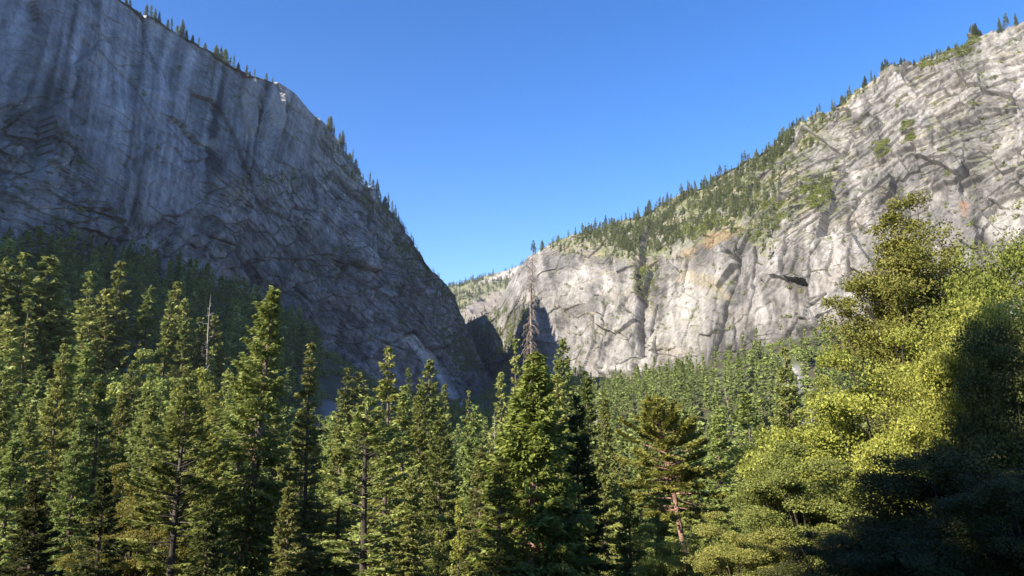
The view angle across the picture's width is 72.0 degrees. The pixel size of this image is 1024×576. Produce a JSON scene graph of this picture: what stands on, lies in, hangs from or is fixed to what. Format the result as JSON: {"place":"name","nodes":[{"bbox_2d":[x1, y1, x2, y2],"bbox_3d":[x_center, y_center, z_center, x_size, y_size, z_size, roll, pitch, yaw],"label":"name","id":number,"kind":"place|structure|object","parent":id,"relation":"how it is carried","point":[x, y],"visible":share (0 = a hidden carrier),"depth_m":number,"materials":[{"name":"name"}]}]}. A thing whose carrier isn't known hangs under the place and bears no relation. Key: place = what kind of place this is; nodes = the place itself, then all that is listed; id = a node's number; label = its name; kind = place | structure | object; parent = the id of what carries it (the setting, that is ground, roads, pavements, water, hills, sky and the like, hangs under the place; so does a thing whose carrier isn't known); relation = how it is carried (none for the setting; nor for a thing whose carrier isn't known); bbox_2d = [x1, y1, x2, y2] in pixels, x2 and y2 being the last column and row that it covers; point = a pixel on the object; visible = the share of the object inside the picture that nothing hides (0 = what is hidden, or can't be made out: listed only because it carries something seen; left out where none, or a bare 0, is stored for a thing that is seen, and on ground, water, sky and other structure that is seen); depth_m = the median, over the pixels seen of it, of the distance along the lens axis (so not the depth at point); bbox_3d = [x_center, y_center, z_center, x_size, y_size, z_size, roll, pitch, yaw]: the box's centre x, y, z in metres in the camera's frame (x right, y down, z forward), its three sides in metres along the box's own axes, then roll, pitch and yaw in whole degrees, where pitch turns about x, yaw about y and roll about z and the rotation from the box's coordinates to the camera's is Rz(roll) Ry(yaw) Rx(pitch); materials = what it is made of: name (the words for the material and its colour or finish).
{"place":"outdoors","nodes":[
{"label":"outdoors","id":0,"kind":"place"},
{"bbox_2d":[0,0,491,400],"bbox_3d":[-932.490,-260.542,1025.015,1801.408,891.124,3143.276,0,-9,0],"label":"hill","id":1,"kind":"structure","parent":0,"point":[96,67],"depth_m":900.86,"materials":[{"name":"stone"}]},
{"bbox_2d":[7,116,453,303],"bbox_3d":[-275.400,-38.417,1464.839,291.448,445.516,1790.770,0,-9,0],"label":"trees","id":2,"kind":"object","parent":1,"relation":"on","point":[397,244],"visible":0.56,"depth_m":1408.92,"materials":[{"name":"green plant"}]},
{"bbox_2d":[0,64,491,397],"bbox_3d":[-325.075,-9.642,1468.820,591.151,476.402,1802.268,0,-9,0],"label":"cliff shrubs","id":3,"kind":"object","parent":1,"relation":"on","point":[458,360],"visible":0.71,"depth_m":1286.59,"materials":[{"name":"green plant"}]},
{"bbox_2d":[0,256,892,573],"bbox_3d":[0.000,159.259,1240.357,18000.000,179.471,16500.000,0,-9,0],"label":"ground","id":4,"kind":"structure","parent":0,"point":[330,386],"depth_m":655.08,"materials":[{"name":"green plant"}]},
{"bbox_2d":[0,371,18,565],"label":"douglas fir","id":5,"kind":"object","parent":4,"relation":"on","point":[5,407],"visible":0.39,"depth_m":94.62,"materials":[{"name":"green plant"}]},
{"bbox_2d":[0,256,24,391],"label":"fir tree","id":6,"kind":"object","parent":4,"relation":"on","point":[5,278],"visible":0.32,"depth_m":252.54,"materials":[{"name":"green plant"}]},
{"bbox_2d":[0,340,28,455],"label":"fir tree","id":7,"kind":"object","parent":4,"relation":"on","point":[7,357],"visible":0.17,"depth_m":189.13,"materials":[{"name":"green plant"}]},
{"bbox_2d":[0,304,32,446],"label":"fir tree","id":8,"kind":"object","parent":4,"relation":"on","point":[22,359],"visible":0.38,"depth_m":215.67,"materials":[{"name":"green plant"}]},
{"bbox_2d":[0,252,32,408],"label":"fir tree","id":9,"kind":"object","parent":4,"relation":"on","point":[22,262],"visible":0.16,"depth_m":258.27,"materials":[{"name":"green plant"}]},
{"bbox_2d":[0,432,41,575],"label":"douglas fir","id":10,"kind":"object","parent":4,"relation":"on","point":[8,496],"visible":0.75,"depth_m":46.34,"materials":[{"name":"green plant"}]},
{"bbox_2d":[8,299,39,397],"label":"fir tree","id":11,"kind":"object","parent":4,"relation":"on","point":[31,346],"visible":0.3,"depth_m":225.46,"materials":[{"name":"green plant"}]},
{"bbox_2d":[3,368,46,465],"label":"fir tree","id":12,"kind":"object","parent":4,"relation":"on","point":[38,394],"visible":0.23,"depth_m":149.88,"materials":[{"name":"green plant"}]},
{"bbox_2d":[0,403,57,575],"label":"douglas fir","id":13,"kind":"object","parent":4,"relation":"on","point":[34,466],"visible":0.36,"depth_m":81.92,"materials":[{"name":"green plant"}]},
{"bbox_2d":[0,477,65,575],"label":"douglas fir","id":14,"kind":"object","parent":4,"relation":"on","point":[27,521],"visible":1,"depth_m":38.19,"materials":[{"name":"green plant"}]},
{"bbox_2d":[2,255,77,403],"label":"fir tree","id":15,"kind":"object","parent":4,"relation":"on","point":[53,289],"visible":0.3,"depth_m":260.72,"materials":[{"name":"green plant"}]},
{"bbox_2d":[9,343,83,571],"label":"douglas fir","id":16,"kind":"object","parent":4,"relation":"on","point":[58,422],"visible":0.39,"depth_m":91.76,"materials":[{"name":"green plant"}]},
{"bbox_2d":[26,344,93,495],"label":"douglas fir","id":17,"kind":"object","parent":4,"relation":"on","point":[73,366],"visible":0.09,"depth_m":106.92,"materials":[{"name":"green plant"}]},
{"bbox_2d":[26,419,97,575],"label":"douglas fir","id":18,"kind":"object","parent":4,"relation":"on","point":[67,480],"visible":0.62,"depth_m":63.40,"materials":[{"name":"green plant"}]},
{"bbox_2d":[40,385,87,537],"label":"douglas fir","id":19,"kind":"object","parent":4,"relation":"on","point":[75,416],"visible":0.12,"depth_m":102.41,"materials":[{"name":"green plant"}]},
{"bbox_2d":[53,342,107,494],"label":"douglas fir","id":20,"kind":"object","parent":4,"relation":"on","point":[86,362],"visible":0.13,"depth_m":119.69,"materials":[{"name":"green plant"}]},
{"bbox_2d":[66,271,96,362],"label":"fir tree","id":21,"kind":"object","parent":4,"relation":"on","point":[78,305],"visible":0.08,"depth_m":331.95,"materials":[{"name":"green plant"}]},
{"bbox_2d":[50,374,120,569],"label":"douglas fir","id":22,"kind":"object","parent":4,"relation":"on","point":[98,408],"visible":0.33,"depth_m":95.93,"materials":[{"name":"green plant"}]},
{"bbox_2d":[69,297,103,413],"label":"fir tree","id":23,"kind":"object","parent":4,"relation":"on","point":[92,325],"visible":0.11,"depth_m":320.57,"materials":[{"name":"green plant"}]},
{"bbox_2d":[66,469,131,575],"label":"douglas fir","id":24,"kind":"object","parent":4,"relation":"on","point":[92,508],"visible":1,"depth_m":42.09,"materials":[{"name":"green plant"}]},
{"bbox_2d":[84,315,114,415],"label":"fir tree","id":25,"kind":"object","parent":4,"relation":"on","point":[100,357],"visible":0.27,"depth_m":288.63,"materials":[{"name":"green plant"}]},
{"bbox_2d":[77,288,121,403],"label":"fir tree","id":26,"kind":"object","parent":4,"relation":"on","point":[100,314],"visible":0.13,"depth_m":330.15,"materials":[{"name":"green plant"}]},
{"bbox_2d":[85,261,136,389],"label":"fir tree","id":27,"kind":"object","parent":4,"relation":"on","point":[123,348],"visible":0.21,"depth_m":331.32,"materials":[{"name":"green plant"}]},
{"bbox_2d":[89,386,138,509],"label":"douglas fir","id":28,"kind":"object","parent":4,"relation":"on","point":[122,406],"visible":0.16,"depth_m":101.85,"materials":[{"name":"green plant"}]},
{"bbox_2d":[53,462,194,575],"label":"oak tree","id":29,"kind":"object","parent":4,"relation":"on","point":[130,564],"visible":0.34,"depth_m":54.53,"materials":[{"name":"green plant"}]},
{"bbox_2d":[110,360,144,451],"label":"fir tree","id":30,"kind":"object","parent":4,"relation":"on","point":[135,380],"visible":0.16,"depth_m":227.25,"materials":[{"name":"green plant"}]},
{"bbox_2d":[72,348,189,442],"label":"broadleaf tree","id":31,"kind":"object","parent":4,"relation":"on","point":[114,380],"visible":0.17,"depth_m":265.02,"materials":[{"name":"green plant"}]},
{"bbox_2d":[112,372,160,575],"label":"douglas fir","id":32,"kind":"object","parent":4,"relation":"on","point":[148,391],"visible":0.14,"depth_m":89.87,"materials":[{"name":"green plant"}]},
{"bbox_2d":[127,285,163,379],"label":"fir tree","id":33,"kind":"object","parent":4,"relation":"on","point":[148,309],"visible":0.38,"depth_m":344.81,"materials":[{"name":"green plant"}]},
{"bbox_2d":[117,395,182,575],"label":"douglas fir","id":34,"kind":"object","parent":4,"relation":"on","point":[151,412],"visible":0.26,"depth_m":74.22,"materials":[{"name":"green plant"}]},
{"bbox_2d":[154,291,176,408],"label":"fir tree","id":35,"kind":"object","parent":4,"relation":"on","point":[163,349],"visible":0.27,"depth_m":360.19,"materials":[{"name":"green plant"}]},
{"bbox_2d":[114,393,239,575],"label":"ponderosa pine","id":36,"kind":"object","parent":4,"relation":"on","point":[159,484],"visible":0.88,"depth_m":49.96,"materials":[{"name":"green plant"}]},
{"bbox_2d":[162,321,194,408],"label":"fir tree","id":37,"kind":"object","parent":4,"relation":"on","point":[171,372],"visible":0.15,"depth_m":338.67,"materials":[{"name":"green plant"}]},
{"bbox_2d":[164,298,196,378],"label":"fir tree","id":38,"kind":"object","parent":4,"relation":"on","point":[185,305],"visible":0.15,"depth_m":359.12,"materials":[{"name":"green plant"}]},
{"bbox_2d":[162,364,210,561],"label":"douglas fir","id":39,"kind":"object","parent":4,"relation":"on","point":[189,385],"visible":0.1,"depth_m":108.72,"materials":[{"name":"green plant"}]},
{"bbox_2d":[144,367,237,462],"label":"broadleaf tree","id":40,"kind":"object","parent":4,"relation":"on","point":[202,374],"visible":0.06,"depth_m":222.73,"materials":[{"name":"green plant"}]},
{"bbox_2d":[181,494,232,575],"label":"douglas fir","id":41,"kind":"object","parent":4,"relation":"on","point":[214,530],"visible":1,"depth_m":40.12,"materials":[{"name":"green plant"}]},
{"bbox_2d":[174,393,239,573],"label":"douglas fir","id":42,"kind":"object","parent":4,"relation":"on","point":[208,435],"visible":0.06,"depth_m":78.19,"materials":[{"name":"green plant"}]},
{"bbox_2d":[193,315,234,400],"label":"fir tree","id":43,"kind":"object","parent":4,"relation":"on","point":[220,359],"visible":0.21,"depth_m":349.24,"materials":[{"name":"green plant"}]},
{"bbox_2d":[179,369,278,575],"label":"douglas fir","id":44,"kind":"object","parent":4,"relation":"on","point":[231,407],"visible":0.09,"depth_m":71.73,"materials":[{"name":"green plant"}]},
{"bbox_2d":[160,285,300,575],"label":"douglas fir","id":45,"kind":"object","parent":4,"relation":"on","point":[254,491],"visible":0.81,"depth_m":55.71,"materials":[{"name":"green plant"}]},
{"bbox_2d":[13,250,512,406],"bbox_3d":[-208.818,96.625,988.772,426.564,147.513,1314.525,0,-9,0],"label":"talus shrubs","id":46,"kind":"object","parent":4,"relation":"on","point":[329,355],"visible":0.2,"depth_m":689.87,"materials":[{"name":"green plant"}]},
{"bbox_2d":[265,480,313,575],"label":"douglas fir","id":47,"kind":"object","parent":4,"relation":"on","point":[288,500],"visible":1,"depth_m":47.86,"materials":[{"name":"green plant"}]},
{"bbox_2d":[266,395,323,574],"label":"douglas fir","id":48,"kind":"object","parent":4,"relation":"on","point":[300,488],"visible":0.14,"depth_m":86.67,"materials":[{"name":"green plant"}]},
{"bbox_2d":[277,342,331,575],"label":"young fir","id":49,"kind":"object","parent":4,"relation":"on","point":[321,520],"visible":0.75,"depth_m":60.00,"materials":[{"name":"green plant"}]},
{"bbox_2d":[305,419,360,575],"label":"douglas fir","id":50,"kind":"object","parent":4,"relation":"on","point":[341,459],"visible":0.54,"depth_m":63.33,"materials":[{"name":"green plant"}]},
{"bbox_2d":[325,367,362,468],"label":"fir tree","id":51,"kind":"object","parent":4,"relation":"on","point":[341,410],"visible":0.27,"depth_m":325.35,"materials":[{"name":"green plant"}]},
{"bbox_2d":[336,371,379,480],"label":"fir tree","id":52,"kind":"object","parent":4,"relation":"on","point":[364,390],"visible":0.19,"depth_m":329.63,"materials":[{"name":"green plant"}]},
{"bbox_2d":[316,394,412,575],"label":"ponderosa pine","id":53,"kind":"object","parent":4,"relation":"on","point":[343,481],"visible":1,"depth_m":45.28,"materials":[{"name":"green plant"}]},
{"bbox_2d":[349,346,419,575],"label":"young fir","id":54,"kind":"object","parent":4,"relation":"on","point":[382,388],"visible":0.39,"depth_m":58.35,"materials":[{"name":"green plant"}]},
{"bbox_2d":[367,385,435,575],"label":"douglas fir","id":55,"kind":"object","parent":4,"relation":"on","point":[402,406],"visible":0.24,"depth_m":94.16,"materials":[{"name":"green plant"}]},
{"bbox_2d":[384,468,432,575],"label":"douglas fir","id":56,"kind":"object","parent":4,"relation":"on","point":[407,530],"visible":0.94,"depth_m":53.47,"materials":[{"name":"green plant"}]},
{"bbox_2d":[399,395,449,575],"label":"douglas fir","id":57,"kind":"object","parent":4,"relation":"on","point":[419,441],"visible":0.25,"depth_m":108.05,"materials":[{"name":"green plant"}]},
{"bbox_2d":[406,359,458,510],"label":"fir tree","id":58,"kind":"object","parent":4,"relation":"on","point":[433,400],"visible":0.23,"depth_m":226.30,"materials":[{"name":"green plant"}]},
{"bbox_2d":[404,406,462,575],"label":"douglas fir","id":59,"kind":"object","parent":4,"relation":"on","point":[430,485],"visible":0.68,"depth_m":80.94,"materials":[{"name":"green plant"}]},
{"bbox_2d":[428,515,447,575],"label":"young cedar","id":60,"kind":"object","parent":4,"relation":"on","point":[440,554],"visible":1,"depth_m":36.27,"materials":[{"name":"green plant"}]},
{"bbox_2d":[449,497,469,575],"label":"young cedar","id":61,"kind":"object","parent":4,"relation":"on","point":[459,523],"visible":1,"depth_m":38.30,"materials":[{"name":"green plant"}]},
{"bbox_2d":[450,404,491,552],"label":"douglas fir","id":62,"kind":"object","parent":4,"relation":"on","point":[472,427],"visible":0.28,"depth_m":128.57,"materials":[{"name":"green plant"}]},
{"bbox_2d":[450,446,493,575],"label":"douglas fir","id":63,"kind":"object","parent":4,"relation":"on","point":[480,477],"visible":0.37,"depth_m":59.58,"materials":[{"name":"green plant"}]},
{"bbox_2d":[467,456,525,575],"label":"douglas fir","id":64,"kind":"object","parent":4,"relation":"on","point":[500,474],"visible":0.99,"depth_m":38.25,"materials":[{"name":"green plant"}]},
{"bbox_2d":[485,372,507,504],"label":"fir tree","id":65,"kind":"object","parent":4,"relation":"on","point":[498,405],"visible":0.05,"depth_m":196.96,"materials":[{"name":"green plant"}]},
{"bbox_2d":[0,225,1021,546],"bbox_3d":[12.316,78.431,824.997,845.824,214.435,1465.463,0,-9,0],"label":"distant forest","id":66,"kind":"object","parent":4,"relation":"on","point":[202,289],"visible":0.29,"depth_m":608.11,"materials":[{"name":"green plant"}]},
{"bbox_2d":[460,252,603,575],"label":"incense cedar","id":67,"kind":"object","parent":4,"relation":"on","point":[528,442],"visible":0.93,"depth_m":41.73,"materials":[{"name":"green plant"}]},
{"bbox_2d":[550,338,583,447],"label":"fir tree","id":68,"kind":"object","parent":4,"relation":"on","point":[560,362],"visible":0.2,"depth_m":316.83,"materials":[{"name":"green plant"}]},
{"bbox_2d":[538,374,602,556],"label":"douglas fir","id":69,"kind":"object","parent":4,"relation":"on","point":[558,395],"visible":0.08,"depth_m":87.20,"materials":[{"name":"green plant"}]},
{"bbox_2d":[541,394,617,575],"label":"douglas fir","id":70,"kind":"object","parent":4,"relation":"on","point":[581,453],"visible":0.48,"depth_m":45.39,"materials":[{"name":"green plant"}]},
{"bbox_2d":[570,370,628,572],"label":"douglas fir","id":71,"kind":"object","parent":4,"relation":"on","point":[586,393],"visible":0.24,"depth_m":95.88,"materials":[{"name":"green plant"}]},
{"bbox_2d":[584,440,635,575],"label":"douglas fir","id":72,"kind":"object","parent":4,"relation":"on","point":[606,488],"visible":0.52,"depth_m":51.81,"materials":[{"name":"green plant"}]},
{"bbox_2d":[591,392,628,569],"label":"douglas fir","id":73,"kind":"object","parent":4,"relation":"on","point":[604,413],"visible":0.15,"depth_m":101.80,"materials":[{"name":"green plant"}]},
{"bbox_2d":[613,489,646,575],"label":"douglas fir","id":74,"kind":"object","parent":4,"relation":"on","point":[627,504],"visible":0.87,"depth_m":44.03,"materials":[{"name":"green plant"}]},
{"bbox_2d":[617,443,662,574],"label":"douglas fir","id":75,"kind":"object","parent":4,"relation":"on","point":[648,550],"visible":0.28,"depth_m":88.00,"materials":[{"name":"green plant"}]},
{"bbox_2d":[628,523,704,575],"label":"oak tree","id":76,"kind":"object","parent":4,"relation":"on","point":[670,557],"visible":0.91,"depth_m":42.10,"materials":[{"name":"green plant"}]},
{"bbox_2d":[650,428,688,575],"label":"douglas fir","id":77,"kind":"object","parent":4,"relation":"on","point":[662,531],"visible":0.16,"depth_m":96.85,"materials":[{"name":"green plant"}]},
{"bbox_2d":[614,395,729,570],"bbox_3d":[13.805,19.731,59.535,10.161,21.183,9.557,0,-9,0],"label":"leaning pine","id":78,"kind":"object","parent":4,"relation":"on","point":[672,472],"visible":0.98,"depth_m":59.56,"materials":[{"name":"green plant"}]},
{"bbox_2d":[664,442,721,575],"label":"douglas fir","id":79,"kind":"object","parent":4,"relation":"on","point":[691,498],"visible":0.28,"depth_m":70.74,"materials":[{"name":"green plant"}]},
{"bbox_2d":[691,408,753,570],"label":"douglas fir","id":80,"kind":"object","parent":4,"relation":"on","point":[718,426],"visible":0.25,"depth_m":88.91,"materials":[{"name":"green plant"}]},
{"bbox_2d":[680,511,806,575],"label":"oak tree","id":81,"kind":"object","parent":4,"relation":"on","point":[742,544],"visible":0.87,"depth_m":31.47,"materials":[{"name":"green plant"}]},
{"bbox_2d":[729,391,769,527],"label":"pine tree","id":82,"kind":"object","parent":4,"relation":"on","point":[746,397],"visible":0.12,"depth_m":127.62,"materials":[{"name":"green plant"}]},
{"bbox_2d":[690,325,884,385],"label":"distant broadleaf wood","id":83,"kind":"object","parent":4,"relation":"on","point":[771,361],"visible":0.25,"depth_m":687.25,"materials":[{"name":"green plant"}]},
{"bbox_2d":[691,439,890,575],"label":"oak tree","id":84,"kind":"object","parent":4,"relation":"on","point":[778,481],"visible":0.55,"depth_m":33.95,"materials":[{"name":"green plant"}]},
{"bbox_2d":[768,347,818,562],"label":"douglas fir","id":85,"kind":"object","parent":4,"relation":"on","point":[786,391],"visible":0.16,"depth_m":102.33,"materials":[{"name":"green plant"}]},
{"bbox_2d":[726,326,936,542],"bbox_3d":[22.267,13.224,41.221,18.016,22.186,19.242,-2,-9,14],"label":"oak tree","id":86,"kind":"object","parent":4,"relation":"on","point":[845,404],"visible":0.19,"depth_m":40.91,"materials":[{"name":"green plant"}]},
{"bbox_2d":[783,374,907,575],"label":"oak tree","id":87,"kind":"object","parent":4,"relation":"on","point":[826,380],"visible":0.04,"depth_m":44.77,"materials":[{"name":"green plant"}]},
{"bbox_2d":[754,520,944,575],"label":"oak tree","id":88,"kind":"object","parent":4,"relation":"on","point":[854,557],"visible":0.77,"depth_m":23.69,"materials":[{"name":"green plant"}]},
{"bbox_2d":[805,443,1023,575],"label":"oak tree","id":89,"kind":"object","parent":4,"relation":"on","point":[908,488],"visible":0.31,"depth_m":25.00,"materials":[{"name":"green plant"}]},
{"bbox_2d":[812,189,1022,432],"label":"live oak","id":90,"kind":"object","parent":4,"relation":"on","point":[906,292],"visible":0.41,"depth_m":49.54,"materials":[{"name":"green plant"}]},
{"bbox_2d":[840,291,1023,517],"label":"oak tree","id":91,"kind":"object","parent":4,"relation":"on","point":[937,370],"visible":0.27,"depth_m":32.08,"materials":[{"name":"green plant"}]},
{"bbox_2d":[878,225,1023,448],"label":"oak tree","id":92,"kind":"object","parent":4,"relation":"on","point":[994,286],"visible":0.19,"depth_m":37.14,"materials":[{"name":"green plant"}]},
{"bbox_2d":[884,465,1023,575],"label":"oak tree","id":93,"kind":"object","parent":4,"relation":"on","point":[980,508],"visible":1,"depth_m":18.96,"materials":[{"name":"green plant"}]},
{"bbox_2d":[905,313,1023,550],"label":"oak tree","id":94,"kind":"object","parent":4,"relation":"on","point":[980,435],"visible":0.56,"depth_m":26.69,"materials":[{"name":"green plant"}]},
{"bbox_2d":[449,265,520,322],"bbox_3d":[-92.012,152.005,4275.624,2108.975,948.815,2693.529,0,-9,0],"label":"hill","id":95,"kind":"structure","parent":0,"point":[474,308],"depth_m":4017.62,"materials":[{"name":"stone"}]},
{"bbox_2d":[446,259,525,315],"bbox_3d":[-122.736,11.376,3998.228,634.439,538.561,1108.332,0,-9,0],"label":"ridge forest","id":96,"kind":"object","parent":95,"relation":"on","point":[461,283],"visible":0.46,"depth_m":4166.25,"materials":[{"name":"green plant"}]},
{"bbox_2d":[121,0,1023,285],"label":"sky","id":97,"kind":"structure","parent":0,"point":[492,128],"materials":[{"name":"blue"}]},
{"bbox_2d":[468,21,1023,381],"bbox_3d":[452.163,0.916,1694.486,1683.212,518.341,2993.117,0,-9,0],"label":"hill","id":98,"kind":"structure","parent":0,"point":[758,305],"depth_m":970.82,"materials":[{"name":"stone"}]},
{"bbox_2d":[464,295,529,377],"bbox_3d":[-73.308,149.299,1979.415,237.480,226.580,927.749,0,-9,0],"label":"canyon forest","id":99,"kind":"object","parent":98,"relation":"on","point":[498,351],"visible":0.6,"depth_m":1793.99,"materials":[{"name":"green plant"}]},
{"bbox_2d":[540,66,884,288],"bbox_3d":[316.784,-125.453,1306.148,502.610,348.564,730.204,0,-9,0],"label":"trees","id":100,"kind":"object","parent":98,"relation":"on","point":[786,135],"visible":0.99,"depth_m":1244.75,"materials":[{"name":"green plant"}]},
{"bbox_2d":[475,28,1023,368],"bbox_3d":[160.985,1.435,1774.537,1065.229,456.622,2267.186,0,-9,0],"label":"ledge shrubs","id":101,"kind":"object","parent":98,"relation":"on","point":[911,135],"visible":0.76,"depth_m":1008.10,"materials":[{"name":"green plant"}]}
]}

